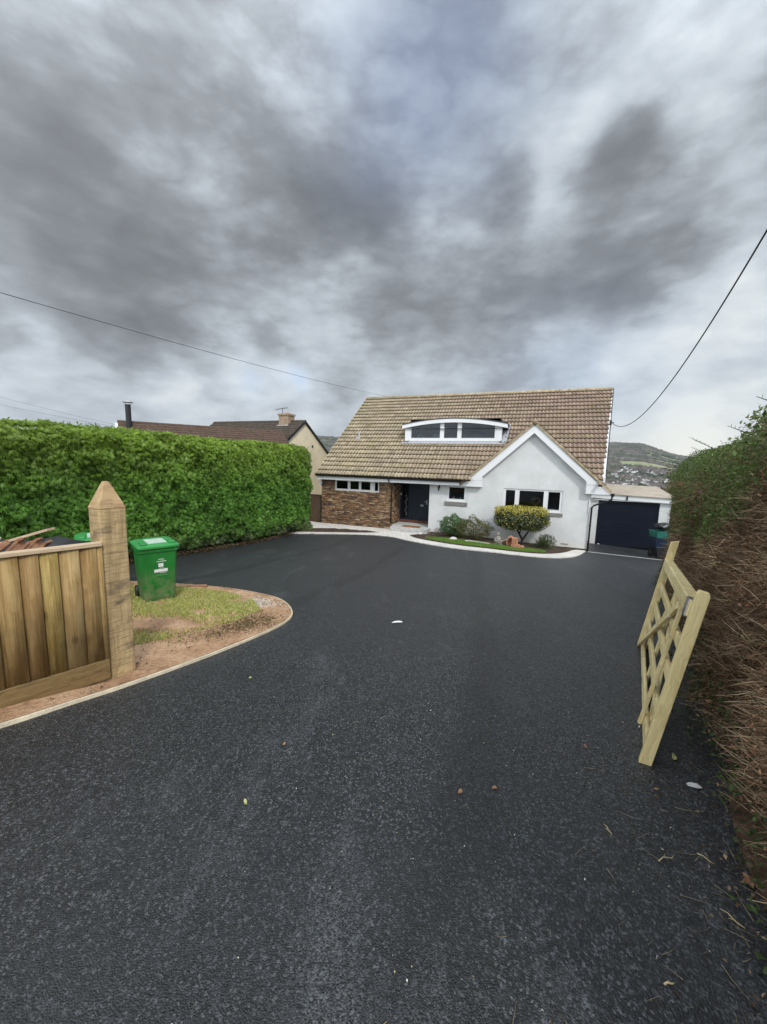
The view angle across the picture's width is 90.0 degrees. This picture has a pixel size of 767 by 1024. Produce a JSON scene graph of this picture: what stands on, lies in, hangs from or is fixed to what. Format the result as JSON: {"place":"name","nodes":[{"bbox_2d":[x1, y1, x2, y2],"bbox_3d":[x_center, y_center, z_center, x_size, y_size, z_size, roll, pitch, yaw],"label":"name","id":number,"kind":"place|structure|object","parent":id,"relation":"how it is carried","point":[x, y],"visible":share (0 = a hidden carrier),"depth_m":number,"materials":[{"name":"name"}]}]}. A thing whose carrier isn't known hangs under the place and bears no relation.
{"place":"outdoors","nodes":[
{"label":"outdoors","id":0,"kind":"place"},
{"bbox_2d":[0,581,290,721],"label":"garden soil","id":1,"kind":"structure","parent":0,"point":[163,656],"depth_m":3.82,"materials":[{"name":"brown soil"}]},
{"bbox_2d":[0,536,90,551],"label":"builders bag","id":2,"kind":"object","parent":1,"relation":"on","point":[58,541],"visible":0.02,"depth_m":3.93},
{"bbox_2d":[0,537,52,551],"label":"broken pallet","id":3,"kind":"object","parent":2,"relation":"on","point":[19,544],"visible":0.55,"depth_m":3.45,"materials":[{"name":"brown wood"}]},
{"bbox_2d":[0,527,54,542],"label":"timber plank","id":4,"kind":"object","parent":2,"relation":"on","point":[32,534],"visible":0.83,"depth_m":3.48,"materials":[{"name":"brown wood"}]},
{"bbox_2d":[0,541,110,707],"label":"board fence","id":5,"kind":"object","parent":1,"relation":"on","point":[54,639],"visible":1,"depth_m":2.65,"materials":[{"name":"brown wood"}]},
{"bbox_2d":[88,481,135,678],"bbox_3d":[-2.115,0.598,2.995,0.184,1.674,0.184,6,9,32],"label":"gate post","id":6,"kind":"object","parent":1,"relation":"on","point":[107,517],"visible":0.78,"depth_m":2.93,"materials":[{"name":"brown wood"}]},
{"bbox_2d":[133,623,221,644],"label":"dry grass","id":7,"kind":"structure","parent":1,"relation":"on","point":[169,641],"depth_m":4.08,"materials":[{"name":"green plant"}]},
{"bbox_2d":[187,584,206,586],"bbox_3d":[-3.284,1.298,6.742,0.320,0.020,0.080,0,8,-10],"label":"wood offcut","id":8,"kind":"object","parent":1,"relation":"on","point":[201,585],"visible":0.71,"depth_m":6.72,"materials":[{"name":"brown wood"}]},
{"bbox_2d":[141,608,287,651],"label":"dead grass clippings","id":9,"kind":"object","parent":1,"relation":"on","point":[244,621],"visible":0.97,"depth_m":4.47,"materials":[{"name":"brown plant"}]},
{"bbox_2d":[235,591,286,609],"bbox_3d":[-2.164,1.324,5.831,2.104,0.221,0.901,9,11,44],"label":"gravel patch","id":10,"kind":"object","parent":1,"relation":"on","point":[259,604],"visible":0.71,"depth_m":5.70,"materials":[{"name":"grey gravel"}]},
{"bbox_2d":[130,585,260,645],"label":"grass","id":11,"kind":"structure","parent":0,"point":[206,600],"depth_m":5.20,"materials":[{"name":"green plant"}]},
{"bbox_2d":[74,532,90,540],"bbox_3d":[-4.550,0.805,6.136,0.570,0.964,0.712,-4,10,-38],"label":"wheelie bin","id":12,"kind":"object","parent":11,"relation":"on","point":[84,536],"visible":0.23,"depth_m":5.83,"materials":[{"name":"green plastic"}]},
{"bbox_2d":[130,536,179,601],"bbox_3d":[-3.418,0.852,5.750,0.540,0.913,0.676,-5,10,-42],"label":"wheelie bin","id":13,"kind":"object","parent":11,"relation":"on","point":[155,561],"visible":0.98,"depth_m":5.55,"materials":[{"name":"green plastic"}]},
{"bbox_2d":[298,528,374,531],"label":"garden soil","id":14,"kind":"structure","parent":0,"point":[329,530],"depth_m":18.47,"materials":[{"name":"brown soil"}]},
{"bbox_2d":[298,518,312,531],"bbox_3d":[-3.747,0.659,18.520,0.760,0.727,1.134,1,8,0],"label":"hedge plant","id":15,"kind":"object","parent":14,"relation":"on","point":[308,526],"visible":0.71,"depth_m":18.31,"materials":[{"name":"green plant"}]},
{"bbox_2d":[0,534,766,1023],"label":"driveway","id":16,"kind":"structure","parent":0,"point":[154,868],"depth_m":1.74,"materials":[{"name":"black asphalt"}]},
{"bbox_2d":[0,584,292,728],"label":"kerb strip","id":17,"kind":"object","parent":16,"relation":"on","point":[63,705],"visible":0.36,"depth_m":2.92,"materials":[{"name":"beige concrete"}]},
{"bbox_2d":[129,527,314,565],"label":"leaf litter","id":18,"kind":"object","parent":16,"relation":"on","point":[231,544],"visible":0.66,"depth_m":13.41,"materials":[{"name":"brown plant"}]},
{"bbox_2d":[383,606,766,1023],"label":"twig litter","id":19,"kind":"object","parent":16,"relation":"on","point":[687,853],"visible":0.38,"depth_m":1.58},
{"bbox_2d":[587,551,658,559],"bbox_3d":[10.575,1.911,15.560,4.191,0.211,0.096,4,8,18],"label":"drainage channel","id":20,"kind":"object","parent":16,"relation":"on","point":[623,555],"visible":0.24,"depth_m":15.75,"materials":[{"name":"metal"}]},
{"bbox_2d":[647,544,667,558],"bbox_3d":[11.461,1.657,15.869,0.673,0.520,0.680,3,8,10],"label":"wheeled trolley","id":21,"kind":"object","parent":16,"relation":"on","point":[654,551],"visible":0.65,"depth_m":15.64,"materials":[{"name":"black plastic"}]},
{"bbox_2d":[647,535,667,546],"bbox_3d":[11.473,1.213,15.810,0.810,0.375,0.685,3,8,10],"label":"recycling box","id":22,"kind":"object","parent":21,"relation":"on","point":[655,541],"visible":0.44,"depth_m":15.58,"materials":[{"name":"blue plastic"}]},
{"bbox_2d":[648,529,670,538],"bbox_3d":[11.480,0.911,15.770,0.790,0.255,0.668,3,8,8],"label":"recycling box","id":23,"kind":"object","parent":22,"relation":"on","point":[657,533],"visible":0.52,"depth_m":15.58,"materials":[{"name":"green plastic"}]},
{"bbox_2d":[654,522,670,530],"bbox_3d":[11.508,0.605,15.740,0.764,0.359,0.535,1,8,0],"label":"rubbish sack","id":24,"kind":"object","parent":23,"relation":"on","point":[659,526],"visible":0.8,"depth_m":15.62,"materials":[{"name":"black plastic"}]},
{"bbox_2d":[637,541,710,765],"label":"field gate","id":25,"kind":"structure","parent":16,"relation":"on","point":[689,601],"depth_m":2.43,"materials":[{"name":"brown wood"}]},
{"bbox_2d":[687,782,701,788],"bbox_3d":[1.622,1.427,2.002,0.068,0.006,0.034,4,8,20],"label":"scrap of paper","id":26,"kind":"object","parent":16,"relation":"on","point":[692,784],"visible":1,"depth_m":2.00,"materials":[{"name":"white paper"}]},
{"bbox_2d":[627,617,766,1023],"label":"leaf litter","id":27,"kind":"object","parent":16,"relation":"on","point":[737,905],"visible":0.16,"depth_m":1.60,"materials":[{"name":"brown plant"}]},
{"bbox_2d":[721,909,744,928],"bbox_3d":[1.242,1.449,1.367,0.020,0.006,0.071,-3,9,-30],"label":"fallen twig","id":28,"kind":"object","parent":16,"relation":"on","point":[734,919],"visible":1,"depth_m":1.36,"materials":[{"name":"brown wood"}]},
{"bbox_2d":[740,872,754,887],"bbox_3d":[1.437,1.444,1.501,0.073,0.014,0.058,-3,9,-30],"label":"fallen leaf","id":29,"kind":"object","parent":16,"relation":"on","point":[748,878],"visible":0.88,"depth_m":1.50,"materials":[{"name":"brown plant"}]},
{"bbox_2d":[0,0,766,455],"label":"sky","id":30,"kind":"structure","parent":0,"point":[380,197],"materials":[{"name":"grey"}]},
{"bbox_2d":[129,532,648,562],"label":"ground","id":31,"kind":"structure","parent":0,"point":[194,552],"depth_m":14.85,"materials":[{"name":"grey concrete"}]},
{"bbox_2d":[0,417,313,557],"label":"conifer hedge","id":32,"kind":"object","parent":31,"relation":"on","point":[189,492],"visible":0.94,"depth_m":10.02,"materials":[{"name":"green plant"}]},
{"bbox_2d":[115,400,288,443],"bbox_3d":[-9.732,-2.801,21.367,8.391,5.810,7.526,-4,9,-34],"label":"bungalow","id":33,"kind":"object","parent":31,"relation":"on","point":[237,434],"visible":0.22,"depth_m":20.65,"materials":[{"name":"brown tile"}]},
{"bbox_2d":[210,407,328,494],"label":"neighbour house","id":34,"kind":"structure","parent":31,"relation":"on","point":[296,432],"depth_m":25.71,"materials":[{"name":"paint"}]},
{"bbox_2d":[309,494,321,522],"bbox_3d":[-3.940,-0.193,21.649,1.400,1.700,0.100,5,8,22],"label":"garden fence","id":35,"kind":"object","parent":31,"relation":"on","point":[316,506],"visible":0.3,"depth_m":21.56,"materials":[{"name":"brown wood"}]},
{"bbox_2d":[314,387,614,551],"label":"house","id":36,"kind":"structure","parent":31,"relation":"on","point":[426,463],"depth_m":19.25,"materials":[{"name":"roof tile"},{"name":"painted render"},{"name":"paint"}]},
{"bbox_2d":[0,292,387,396],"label":"overhead cable","id":37,"kind":"object","parent":36,"relation":"attached to","point":[160,338],"visible":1,"depth_m":10.88,"materials":[{"name":"black plastic"}]},
{"bbox_2d":[335,480,378,492],"bbox_3d":[-1.393,-1.380,20.144,2.580,0.580,0.076,5,8,22],"label":"window","id":38,"kind":"structure","parent":36,"relation":"in","point":[346,485],"depth_m":20.13,"materials":[{"name":"white plastic"}]},
{"bbox_2d":[401,525,420,527],"bbox_3d":[1.379,0.715,18.955,0.900,0.018,0.440,5,8,22],"label":"doormat","id":39,"kind":"object","parent":36,"relation":"on","point":[411,526],"visible":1,"depth_m":18.90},
{"bbox_2d":[400,483,429,520],"bbox_3d":[1.682,-0.578,20.129,1.680,2.010,0.122,5,8,22],"label":"front door","id":40,"kind":"structure","parent":36,"relation":"in","point":[414,500],"depth_m":20.14,"materials":[{"name":"blue paint"}]},
{"bbox_2d":[444,485,466,505],"bbox_3d":[3.449,-0.774,18.194,1.080,0.940,0.160,5,8,22],"label":"window","id":41,"kind":"structure","parent":36,"relation":"in","point":[454,493],"depth_m":18.19,"materials":[{"name":"white plastic"}]},
{"bbox_2d":[503,488,562,516],"bbox_3d":[6.542,-0.445,16.963,2.570,1.110,0.160,5,8,22],"label":"window","id":42,"kind":"structure","parent":36,"relation":"in","point":[551,500],"depth_m":16.90,"materials":[{"name":"white plastic"}]},
{"bbox_2d":[612,229,766,426],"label":"overhead cable","id":43,"kind":"object","parent":36,"relation":"attached to","point":[754,251],"visible":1,"depth_m":5.81,"materials":[{"name":"black plastic"}]},
{"bbox_2d":[587,484,674,548],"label":"garage","id":44,"kind":"structure","parent":31,"relation":"on","point":[628,515],"depth_m":18.33,"materials":[{"name":"painted render"},{"name":"felt"},{"name":"white upvc"}]},
{"bbox_2d":[596,500,658,548],"bbox_3d":[11.580,0.562,18.298,2.490,2.238,0.030,5,8,22],"label":"roller door","id":45,"kind":"structure","parent":44,"relation":"in","point":[624,524],"depth_m":18.30,"materials":[{"name":"blue metal"}]},
{"bbox_2d":[657,461,688,491],"bbox_3d":[19.498,0.089,24.684,5.124,6.701,5.310,1,8,0],"label":"twiggy tree","id":46,"kind":"object","parent":31,"relation":"on","point":[662,488],"visible":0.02,"depth_m":25.24,"materials":[{"name":"green plant"}]},
{"bbox_2d":[651,395,766,975],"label":"cut back hedge","id":47,"kind":"object","parent":31,"relation":"on","point":[718,514],"visible":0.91,"depth_m":2.54,"materials":[{"name":"brown plant"}]},
{"bbox_2d":[680,618,766,907],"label":"soil strip","id":48,"kind":"object","parent":31,"relation":"on","point":[759,871],"visible":0.11,"depth_m":1.81,"materials":[{"name":"brown soil"}]},
{"bbox_2d":[288,521,585,557],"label":"path","id":49,"kind":"structure","parent":0,"point":[406,536],"depth_m":16.91,"materials":[{"name":"grey concrete"}]},
{"bbox_2d":[411,532,575,552],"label":"garden soil","id":50,"kind":"structure","parent":0,"point":[557,549],"depth_m":16.37,"materials":[{"name":"brown soil"}]},
{"bbox_2d":[436,531,447,536],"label":"maroon plant","id":51,"kind":"object","parent":50,"relation":"on","point":[442,535],"visible":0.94,"depth_m":17.35,"materials":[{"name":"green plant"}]},
{"bbox_2d":[437,513,467,536],"bbox_3d":[3.161,0.607,17.630,1.456,1.165,1.102,5,8,22],"label":"rhododendron","id":52,"kind":"object","parent":50,"relation":"on","point":[448,528],"visible":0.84,"depth_m":17.45,"materials":[{"name":"green plant"}]},
{"bbox_2d":[454,514,495,539],"bbox_3d":[4.049,0.707,17.071,1.832,1.292,1.138,5,8,22],"label":"mottled shrub","id":53,"kind":"object","parent":50,"relation":"on","point":[485,527],"visible":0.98,"depth_m":16.92,"materials":[{"name":"green plant"}]},
{"bbox_2d":[494,532,500,544],"bbox_3d":[4.687,1.104,15.706,0.266,0.545,0.261,6,9,30],"label":"garden statue","id":54,"kind":"object","parent":50,"relation":"on","point":[497,539],"visible":0.87,"depth_m":15.64,"materials":[{"name":"stone"}]},
{"bbox_2d":[506,536,512,544],"bbox_3d":[5.223,1.199,15.736,0.331,0.428,0.245,4,8,20],"label":"arched pot","id":55,"kind":"object","parent":50,"relation":"on","point":[509,540],"visible":0.61,"depth_m":15.80,"materials":[{"name":"ceramic"}]},
{"bbox_2d":[493,504,551,544],"bbox_3d":[5.916,0.577,16.401,2.440,1.800,1.428,5,8,22],"label":"variegated holly","id":56,"kind":"object","parent":50,"relation":"on","point":[532,518],"visible":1,"depth_m":16.01,"materials":[{"name":"yellow plant"}]},
{"bbox_2d":[528,532,556,549],"bbox_3d":[6.606,1.221,15.862,1.413,0.824,1.409,1,8,0],"label":"spiky plant","id":57,"kind":"object","parent":50,"relation":"on","point":[542,544],"visible":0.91,"depth_m":15.79,"materials":[{"name":"green plant"}]},
{"bbox_2d":[539,534,556,546],"bbox_3d":[7.016,1.253,16.441,0.685,0.604,0.586,0,8,-9],"label":"green plant","id":58,"kind":"object","parent":50,"relation":"on","point":[551,537],"visible":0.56,"depth_m":16.34,"materials":[{"name":"green plant"}]},
{"bbox_2d":[620,452,680,481],"bbox_3d":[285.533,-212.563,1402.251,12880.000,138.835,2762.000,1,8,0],"label":"hills","id":59,"kind":"structure","parent":0,"point":[639,463],"depth_m":1180.26,"materials":[{"name":"green plant"}]},
{"bbox_2d":[317,435,695,493],"bbox_3d":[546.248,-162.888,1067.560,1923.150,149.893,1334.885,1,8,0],"label":"woodland","id":60,"kind":"object","parent":59,"relation":"on","point":[620,451],"visible":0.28,"depth_m":1241.07,"materials":[{"name":"green plant"}]},
{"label":"lawn","id":61,"kind":"structure","parent":0,"visible":0},
{"bbox_2d":[425,536,546,552],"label":"grass","id":62,"kind":"structure","parent":61,"relation":"on","point":[464,542],"depth_m":15.34,"materials":[{"name":"green plant"}]},
{"bbox_2d":[511,537,523,547],"bbox_3d":[5.326,1.244,15.227,0.470,0.420,0.240,6,9,30],"label":"terracotta block","id":63,"kind":"object","parent":61,"relation":"on","point":[515,542],"depth_m":15.18,"materials":[{"name":"orange ceramic"}]}
]}

